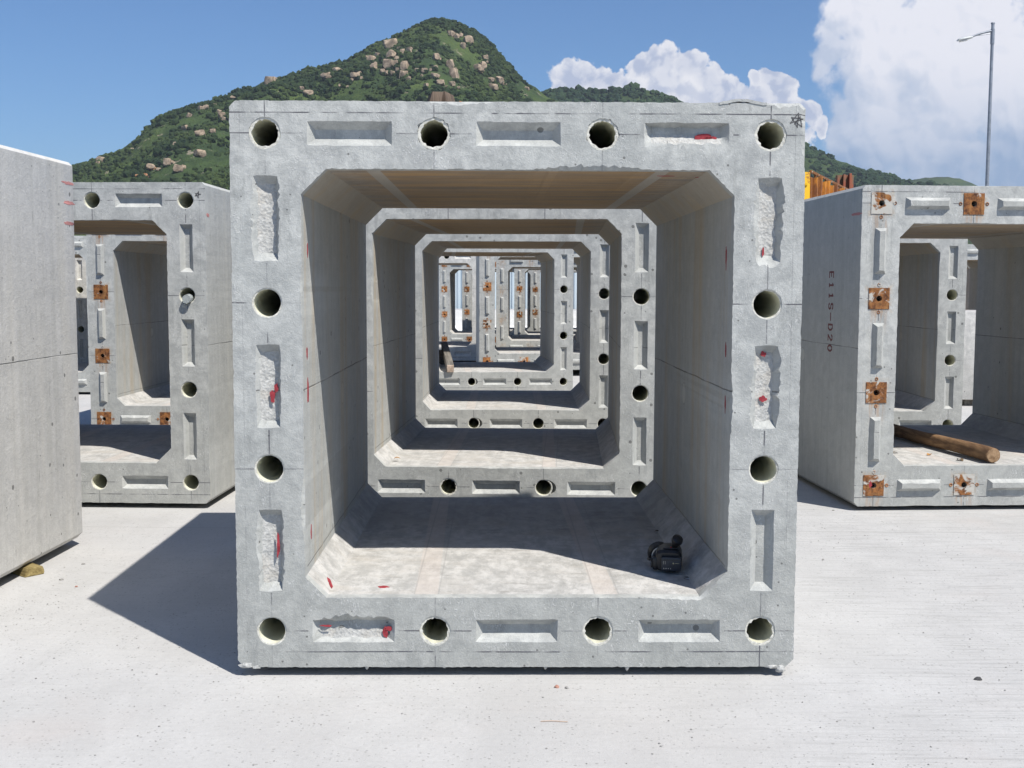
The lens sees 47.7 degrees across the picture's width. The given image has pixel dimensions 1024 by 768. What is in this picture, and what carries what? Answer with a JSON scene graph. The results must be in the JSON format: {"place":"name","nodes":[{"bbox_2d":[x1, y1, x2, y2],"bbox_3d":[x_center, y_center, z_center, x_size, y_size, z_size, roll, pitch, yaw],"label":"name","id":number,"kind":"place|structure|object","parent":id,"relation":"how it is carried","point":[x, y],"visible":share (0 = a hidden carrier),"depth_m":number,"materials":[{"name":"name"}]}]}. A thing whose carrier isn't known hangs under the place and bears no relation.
{"place":"outdoors","nodes":[
{"label":"outdoors","id":0,"kind":"place"},
{"bbox_2d":[72,24,557,235],"bbox_3d":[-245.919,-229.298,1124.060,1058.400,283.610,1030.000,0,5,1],"label":"hill","id":1,"kind":"structure","parent":0,"point":[189,159],"depth_m":1015.04,"materials":[{"name":"green plant"}]},
{"bbox_2d":[96,156,104,161],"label":"granite boulder","id":2,"kind":"object","parent":1,"relation":"on","point":[100,158],"visible":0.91,"depth_m":1091.00,"materials":[{"name":"beige stone"}]},
{"bbox_2d":[146,163,154,169],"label":"granite boulder","id":3,"kind":"object","parent":1,"relation":"on","point":[149,166],"visible":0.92,"depth_m":874.35,"materials":[{"name":"beige stone"}]},
{"bbox_2d":[163,158,170,165],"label":"granite boulder","id":4,"kind":"object","parent":1,"relation":"on","point":[166,161],"visible":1,"depth_m":868.34,"materials":[{"name":"beige stone"}]},
{"bbox_2d":[173,164,184,171],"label":"granite boulder","id":5,"kind":"object","parent":1,"relation":"on","point":[178,168],"visible":1,"depth_m":847.22,"materials":[{"name":"beige stone"}]},
{"bbox_2d":[193,149,205,156],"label":"granite boulder","id":6,"kind":"object","parent":1,"relation":"on","point":[199,152],"visible":1,"depth_m":873.62,"materials":[{"name":"beige stone"}]},
{"bbox_2d":[194,130,205,136],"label":"granite boulder","id":7,"kind":"object","parent":1,"relation":"on","point":[199,132],"visible":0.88,"depth_m":907.60,"materials":[{"name":"beige stone"}]},
{"bbox_2d":[218,112,224,117],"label":"granite boulder","id":8,"kind":"object","parent":1,"relation":"on","point":[220,114],"visible":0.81,"depth_m":1010.25,"materials":[{"name":"beige stone"}]},
{"bbox_2d":[264,76,273,84],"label":"granite boulder","id":9,"kind":"object","parent":1,"relation":"on","point":[268,79],"visible":0.59,"depth_m":1169.25,"materials":[{"name":"beige stone"}]},
{"bbox_2d":[304,90,312,94],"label":"granite boulder","id":10,"kind":"object","parent":1,"relation":"on","point":[309,92],"visible":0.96,"depth_m":1023.95,"materials":[{"name":"beige stone"}]},
{"bbox_2d":[72,17,554,188],"bbox_3d":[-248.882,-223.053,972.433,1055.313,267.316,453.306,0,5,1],"label":"hillside shrubs","id":11,"kind":"object","parent":1,"relation":"on","point":[292,82],"visible":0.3,"depth_m":1038.53,"materials":[{"name":"green plant"}]},
{"bbox_2d":[320,73,331,78],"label":"granite boulder","id":12,"kind":"object","parent":1,"relation":"on","point":[324,75],"visible":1,"depth_m":1048.96,"materials":[{"name":"beige stone"}]},
{"bbox_2d":[350,72,359,78],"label":"granite boulder","id":13,"kind":"object","parent":1,"relation":"on","point":[353,75],"visible":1,"depth_m":1029.14,"materials":[{"name":"beige stone"}]},
{"bbox_2d":[366,55,375,59],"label":"granite boulder","id":14,"kind":"object","parent":1,"relation":"on","point":[370,57],"visible":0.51,"depth_m":1068.66,"materials":[{"name":"beige stone"}]},
{"bbox_2d":[369,63,376,68],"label":"granite boulder","id":15,"kind":"object","parent":1,"relation":"on","point":[374,65],"visible":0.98,"depth_m":1041.00,"materials":[{"name":"beige stone"}]},
{"bbox_2d":[383,59,392,68],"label":"granite boulder","id":16,"kind":"object","parent":1,"relation":"on","point":[387,63],"visible":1,"depth_m":1034.80,"materials":[{"name":"beige stone"}]},
{"bbox_2d":[383,38,397,48],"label":"granite boulder","id":17,"kind":"object","parent":1,"relation":"on","point":[389,43],"visible":0.72,"depth_m":1140.59,"materials":[{"name":"beige stone"}]},
{"bbox_2d":[386,49,395,57],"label":"granite boulder","id":18,"kind":"object","parent":1,"relation":"on","point":[390,53],"visible":0.81,"depth_m":1058.38,"materials":[{"name":"beige stone"}]},
{"bbox_2d":[399,70,405,78],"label":"granite boulder","id":19,"kind":"object","parent":1,"relation":"on","point":[402,73],"visible":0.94,"depth_m":1007.95,"materials":[{"name":"beige stone"}]},
{"bbox_2d":[400,61,408,69],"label":"granite boulder","id":20,"kind":"object","parent":1,"relation":"on","point":[404,65],"visible":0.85,"depth_m":1027.20,"materials":[{"name":"beige stone"}]},
{"bbox_2d":[430,73,439,77],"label":"granite boulder","id":21,"kind":"object","parent":1,"relation":"on","point":[434,74],"visible":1,"depth_m":1008.13,"materials":[{"name":"beige stone"}]},
{"bbox_2d":[432,53,439,59],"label":"granite boulder","id":22,"kind":"object","parent":1,"relation":"on","point":[435,56],"visible":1,"depth_m":1048.16,"materials":[{"name":"beige stone"}]},
{"bbox_2d":[436,79,444,84],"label":"granite boulder","id":23,"kind":"object","parent":1,"relation":"on","point":[440,82],"visible":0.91,"depth_m":996.23,"materials":[{"name":"beige stone"}]},
{"bbox_2d":[446,59,453,68],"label":"granite boulder","id":24,"kind":"object","parent":1,"relation":"on","point":[450,63],"visible":0.74,"depth_m":1041.27,"materials":[{"name":"beige stone"}]},
{"bbox_2d":[448,81,455,86],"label":"granite boulder","id":25,"kind":"object","parent":1,"relation":"on","point":[451,83],"visible":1,"depth_m":1008.47,"materials":[{"name":"beige stone"}]},
{"bbox_2d":[448,30,455,36],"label":"granite boulder","id":26,"kind":"object","parent":1,"relation":"on","point":[451,33],"visible":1,"depth_m":1136.98,"materials":[{"name":"beige stone"}]},
{"bbox_2d":[449,67,458,77],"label":"granite boulder","id":27,"kind":"object","parent":1,"relation":"on","point":[453,73],"visible":0.82,"depth_m":1027.70,"materials":[{"name":"beige stone"}]},
{"bbox_2d":[460,42,465,48],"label":"granite boulder","id":28,"kind":"object","parent":1,"relation":"on","point":[462,45],"visible":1,"depth_m":1123.68,"materials":[{"name":"beige stone"}]},
{"bbox_2d":[463,35,473,43],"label":"granite boulder","id":29,"kind":"object","parent":1,"relation":"on","point":[468,38],"visible":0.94,"depth_m":1136.84,"materials":[{"name":"beige stone"}]},
{"bbox_2d":[473,64,484,71],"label":"granite boulder","id":30,"kind":"object","parent":1,"relation":"on","point":[479,67],"visible":0.98,"depth_m":1103.71,"materials":[{"name":"beige stone"}]},
{"bbox_2d":[480,61,486,68],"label":"granite boulder","id":31,"kind":"object","parent":1,"relation":"on","point":[483,63],"visible":0.6,"depth_m":1118.29,"materials":[{"name":"beige stone"}]},
{"bbox_2d":[488,83,498,89],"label":"granite boulder","id":32,"kind":"object","parent":1,"relation":"on","point":[493,86],"visible":0.89,"depth_m":1100.28,"materials":[{"name":"beige stone"}]},
{"bbox_2d":[496,76,503,83],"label":"granite boulder","id":33,"kind":"object","parent":1,"relation":"on","point":[500,79],"visible":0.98,"depth_m":1117.41,"materials":[{"name":"beige stone"}]},
{"bbox_2d":[0,309,1023,767],"bbox_3d":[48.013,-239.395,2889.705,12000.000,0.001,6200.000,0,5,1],"label":"ground","id":34,"kind":"structure","parent":0,"point":[886,681],"depth_m":4.73,"materials":[{"name":"concrete"}]},
{"bbox_2d":[11,562,43,577],"bbox_3d":[-2.731,1.037,6.503,0.204,0.047,0.124,4,6,39],"label":"rock","id":35,"kind":"object","parent":34,"relation":"on","point":[30,569],"visible":0.66,"depth_m":6.44,"materials":[{"name":"yellow stone"}]},
{"bbox_2d":[0,145,82,577],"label":"box segment","id":36,"kind":"object","parent":34,"relation":"on","point":[40,493],"visible":1,"depth_m":6.55,"materials":[{"name":"concrete"}]},
{"bbox_2d":[75,258,88,361],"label":"box segment","id":37,"kind":"object","parent":34,"relation":"on","point":[81,310],"visible":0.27,"depth_m":19.86,"materials":[{"name":"concrete"}]},
{"bbox_2d":[74,236,89,391],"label":"box segment","id":38,"kind":"object","parent":34,"relation":"on","point":[80,246],"visible":0.03,"depth_m":17.14,"materials":[{"name":"grey concrete"}]},
{"bbox_2d":[86,235,170,424],"bbox_3d":[-3.308,-0.712,13.344,2.300,2.304,2.319,0,5,1],"label":"box segment","id":39,"kind":"object","parent":34,"relation":"on","point":[128,329],"visible":0.3,"depth_m":12.43,"materials":[{"name":"grey concrete"}]},
{"bbox_2d":[73,182,234,503],"bbox_3d":[-3.283,-0.382,9.468,2.301,2.304,2.286,0,5,2],"label":"box segment","id":40,"kind":"object","parent":34,"relation":"on","point":[187,455],"visible":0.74,"depth_m":8.38,"materials":[{"name":"concrete"}]},
{"bbox_2d":[182,294,193,302],"bbox_3d":[-2.314,-0.610,8.263,0.068,0.067,0.072,0,5,2],"label":"plastic cup","id":41,"kind":"object","parent":40,"relation":"attached to","point":[187,298],"visible":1,"depth_m":8.23,"materials":[{"name":"white plastic"}]},
{"bbox_2d":[439,256,475,360],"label":"box segment","id":42,"kind":"object","parent":34,"relation":"on","point":[462,351],"visible":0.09,"depth_m":24.27,"materials":[{"name":"concrete"}]},
{"bbox_2d":[439,262,513,344],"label":"box segment","id":43,"kind":"object","parent":34,"relation":"on","point":[448,331],"visible":0.3,"depth_m":31.13,"materials":[{"name":"grey concrete"}]},
{"bbox_2d":[455,310,526,330],"bbox_3d":[-0.834,-2.166,40.429,2.960,0.800,0.560,0,5,1],"label":"traffic barrier","id":44,"kind":"object","parent":34,"relation":"on","point":[458,320],"depth_m":40.27,"materials":[{"name":"white plastic"}]},
{"bbox_2d":[462,270,539,330],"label":"box segment","id":45,"kind":"object","parent":34,"relation":"on","point":[467,301],"visible":0.34,"depth_m":34.20,"materials":[{"name":"grey concrete"}]},
{"bbox_2d":[439,249,573,390],"bbox_3d":[-0.323,-1.123,17.976,2.300,2.304,2.286,0,5,-4],"label":"box segment","id":46,"kind":"object","parent":34,"relation":"on","point":[550,368],"visible":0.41,"depth_m":16.96,"materials":[{"name":"concrete"}]},
{"bbox_2d":[439,357,444,363],"bbox_3d":[-1.221,-0.372,18.563,0.303,0.117,0.125,0,5,-5],"label":"timber block","id":47,"kind":"object","parent":46,"relation":"on","point":[441,360],"depth_m":18.51,"materials":[{"name":"brown wood"}]},
{"bbox_2d":[441,342,453,371],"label":"timber beam","id":48,"kind":"structure","parent":46,"relation":"on","point":[448,361],"depth_m":17.33,"materials":[{"name":"brown wood"}]},
{"bbox_2d":[366,208,656,496],"bbox_3d":[-0.057,-0.359,9.244,2.300,2.304,2.286,0,5,3],"label":"box segment","id":49,"kind":"object","parent":34,"relation":"on","point":[611,454],"visible":0.52,"depth_m":8.27,"materials":[{"name":"concrete"}]},
{"bbox_2d":[415,234,609,428],"bbox_3d":[-0.046,-0.680,13.107,2.300,2.304,2.286,0,5,1],"label":"box segment","id":50,"kind":"object","parent":34,"relation":"on","point":[582,403],"visible":0.56,"depth_m":12.08,"materials":[{"name":"concrete"}]},
{"bbox_2d":[455,270,576,308],"bbox_3d":[0.664,-3.330,40.902,42.050,3.050,0.155,0,5,1],"label":"hoarding fence","id":51,"kind":"object","parent":34,"relation":"on","point":[458,289],"visible":0.01,"depth_m":40.86,"materials":[{"name":"white metal"}]},
{"bbox_2d":[229,99,805,671],"bbox_3d":[0.008,-0.066,5.833,2.300,2.342,2.295,0,5,-1],"label":"box segment","id":52,"kind":"object","parent":34,"relation":"on","point":[341,561],"visible":0.99,"depth_m":4.79,"materials":[{"name":"concrete"}]},
{"bbox_2d":[427,92,442,101],"bbox_3d":[-0.337,-1.195,4.946,0.070,0.092,0.107,-1,5,-13],"label":"timber block","id":53,"kind":"object","parent":52,"relation":"on","point":[434,96],"depth_m":4.90,"materials":[{"name":"brown wood"}]},
{"bbox_2d":[441,91,454,101],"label":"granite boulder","id":54,"kind":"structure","parent":52,"relation":"on","point":[447,97],"depth_m":4.96,"materials":[{"name":"beige stone"}]},
{"bbox_2d":[647,534,682,570],"bbox_3d":[0.691,0.751,5.236,0.162,0.167,0.185,1,5,9],"label":"camcorder","id":55,"kind":"object","parent":52,"relation":"on","point":[662,556],"visible":1,"depth_m":5.17,"materials":[{"name":"black plastic"}]},
{"bbox_2d":[476,251,579,369],"bbox_3d":[0.495,-1.499,22.039,2.300,2.304,2.319,0,5,-3],"label":"box segment","id":56,"kind":"object","parent":34,"relation":"on","point":[487,350],"visible":0.38,"depth_m":20.93,"materials":[{"name":"grey concrete"}]},
{"bbox_2d":[496,260,576,346],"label":"box segment","id":57,"kind":"object","parent":34,"relation":"on","point":[504,336],"visible":0.35,"depth_m":27.45,"materials":[{"name":"grey concrete"}]},
{"bbox_2d":[514,269,575,336],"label":"box segment","id":58,"kind":"object","parent":34,"relation":"on","point":[520,330],"visible":0.17,"depth_m":30.71,"materials":[{"name":"grey concrete"}]},
{"bbox_2d":[527,270,576,331],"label":"box segment","id":59,"kind":"object","parent":34,"relation":"on","point":[528,299],"visible":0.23,"depth_m":34.44,"materials":[{"name":"grey concrete"}]},
{"bbox_2d":[573,311,576,327],"bbox_3d":[2.166,-2.152,40.380,2.960,0.800,0.560,0,5,1],"label":"traffic barrier","id":60,"kind":"object","parent":34,"relation":"on","point":[574,318],"visible":0.15,"depth_m":40.23,"materials":[{"name":"white plastic"}]},
{"bbox_2d":[804,170,853,199],"bbox_3d":[7.346,-2.969,27.618,1.486,4.703,7.677,3,6,32],"label":"steel mould","id":61,"kind":"object","parent":34,"relation":"on","point":[815,186],"visible":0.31,"depth_m":25.70,"materials":[{"name":"yellow paint"}]},
{"bbox_2d":[798,185,1023,506],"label":"box segment","id":62,"kind":"object","parent":34,"relation":"on","point":[849,443],"visible":0.9,"depth_m":8.54,"materials":[{"name":"grey concrete"}]},
{"bbox_2d":[893,424,999,462],"bbox_3d":[3.374,0.437,9.498,0.116,0.115,2.055,-1,5,-9],"label":"timber pole","id":63,"kind":"object","parent":62,"relation":"on","point":[980,451],"visible":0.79,"depth_m":9.01,"materials":[{"name":"brown wood"}]},
{"bbox_2d":[894,239,967,424],"bbox_3d":[3.550,-0.668,13.130,2.300,2.304,2.286,0,5,1],"label":"box segment","id":64,"kind":"object","parent":34,"relation":"on","point":[932,273],"visible":0.23,"depth_m":12.08,"materials":[{"name":"concrete"}]},
{"bbox_2d":[965,266,969,309],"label":"box segment","id":65,"kind":"object","parent":34,"relation":"on","point":[967,288],"depth_m":23.28,"materials":[{"name":"concrete"}]},
{"bbox_2d":[962,310,975,405],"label":"concrete block","id":66,"kind":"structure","parent":34,"relation":"on","point":[969,351],"depth_m":15.83,"materials":[{"name":"white concrete"}]},
{"bbox_2d":[967,244,977,309],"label":"box segment","id":67,"kind":"object","parent":34,"relation":"on","point":[972,257],"visible":0.02,"depth_m":21.95,"materials":[{"name":"grey concrete"}]},
{"bbox_2d":[957,22,994,185],"bbox_3d":[14.045,-6.123,35.386,1.150,9.617,0.240,0,5,1],"label":"street lamp","id":68,"kind":"object","parent":34,"relation":"on","point":[991,32],"visible":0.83,"depth_m":35.11,"materials":[{"name":"metal"}]},
{"bbox_2d":[0,0,1023,185],"label":"sky","id":69,"kind":"structure","parent":0,"point":[887,86],"materials":[{"name":"blue"}]},
{"bbox_2d":[564,90,971,243],"bbox_3d":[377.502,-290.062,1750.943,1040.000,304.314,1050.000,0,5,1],"label":"hill","id":70,"kind":"structure","parent":0,"point":[807,164],"depth_m":1618.24,"materials":[{"name":"green plant"}]},
{"bbox_2d":[541,81,948,187],"bbox_3d":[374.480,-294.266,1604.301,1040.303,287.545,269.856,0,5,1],"label":"hill trees","id":71,"kind":"object","parent":70,"relation":"on","point":[578,93],"visible":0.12,"depth_m":1694.87,"materials":[{"name":"green plant"}]},
{"bbox_2d":[913,177,976,185],"bbox_3d":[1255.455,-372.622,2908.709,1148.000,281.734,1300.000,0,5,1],"label":"farther hill","id":72,"kind":"structure","parent":0,"point":[949,181],"depth_m":2826.56,"materials":[{"name":"green plant"}]}
]}

